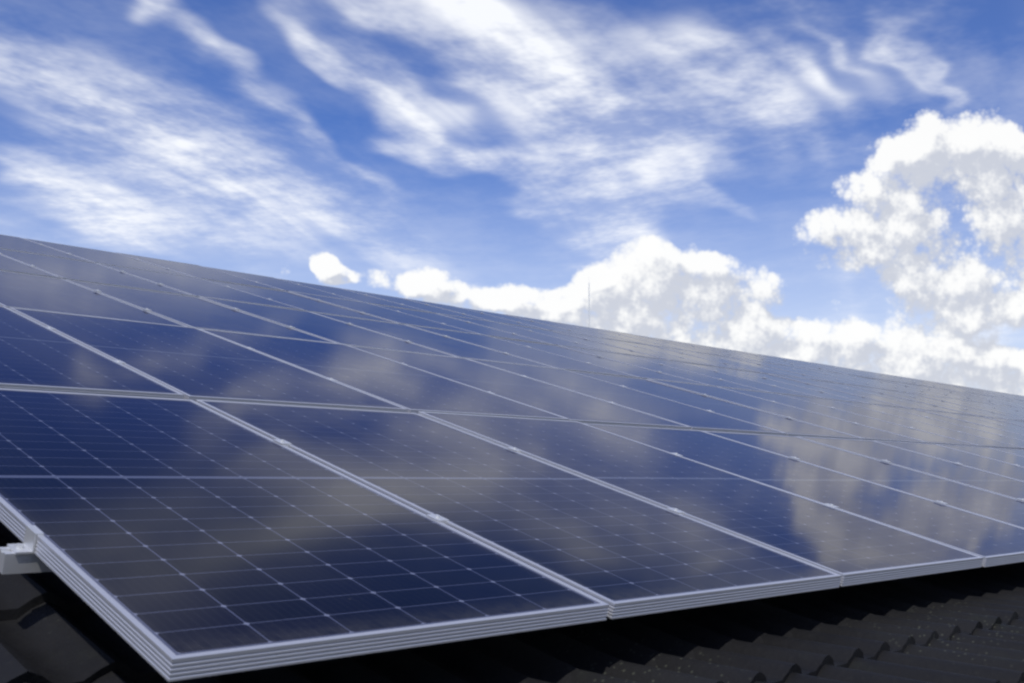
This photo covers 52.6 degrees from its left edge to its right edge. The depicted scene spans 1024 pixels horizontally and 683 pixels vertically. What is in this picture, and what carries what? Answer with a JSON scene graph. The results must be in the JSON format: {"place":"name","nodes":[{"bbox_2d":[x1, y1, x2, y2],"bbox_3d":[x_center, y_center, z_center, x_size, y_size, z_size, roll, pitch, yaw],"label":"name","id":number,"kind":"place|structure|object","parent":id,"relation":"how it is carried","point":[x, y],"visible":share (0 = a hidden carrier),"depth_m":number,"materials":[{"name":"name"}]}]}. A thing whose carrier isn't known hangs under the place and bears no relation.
{"place":"outdoors","nodes":[
{"label":"outdoors","id":0,"kind":"place"},
{"bbox_2d":[0,521,1023,682],"bbox_3d":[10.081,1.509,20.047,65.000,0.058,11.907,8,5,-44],"label":"roof","id":1,"kind":"structure","parent":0,"point":[54,628],"depth_m":2.30,"materials":[{"name":"tile"}]},
{"bbox_2d":[0,243,1023,574],"bbox_3d":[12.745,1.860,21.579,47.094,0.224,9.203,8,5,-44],"label":"mounting rails and clamps","id":2,"kind":"object","parent":1,"relation":"on","point":[18,557],"visible":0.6,"depth_m":1.98,"materials":[{"name":"metal"}]},
{"bbox_2d":[0,234,1023,681],"bbox_3d":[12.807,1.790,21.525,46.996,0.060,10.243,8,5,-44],"label":"solar array","id":3,"kind":"object","parent":2,"relation":"on","point":[174,502],"visible":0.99,"depth_m":3.61,"materials":[{"name":"glass"}]},
{"bbox_2d":[0,0,1023,395],"label":"sky","id":4,"kind":"structure","parent":0,"point":[839,183],"materials":[{"name":"blue"}]},
{"bbox_2d":[588,283,590,324],"bbox_3d":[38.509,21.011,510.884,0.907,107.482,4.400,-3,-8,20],"label":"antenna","id":5,"kind":"object","parent":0,"point":[589,299],"visible":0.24,"depth_m":516.47,"materials":[{"name":"silver metal"}]},
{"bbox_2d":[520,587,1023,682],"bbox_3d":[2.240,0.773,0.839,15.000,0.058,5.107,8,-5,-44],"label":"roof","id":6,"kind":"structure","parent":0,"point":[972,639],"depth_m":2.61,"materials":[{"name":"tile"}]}
]}

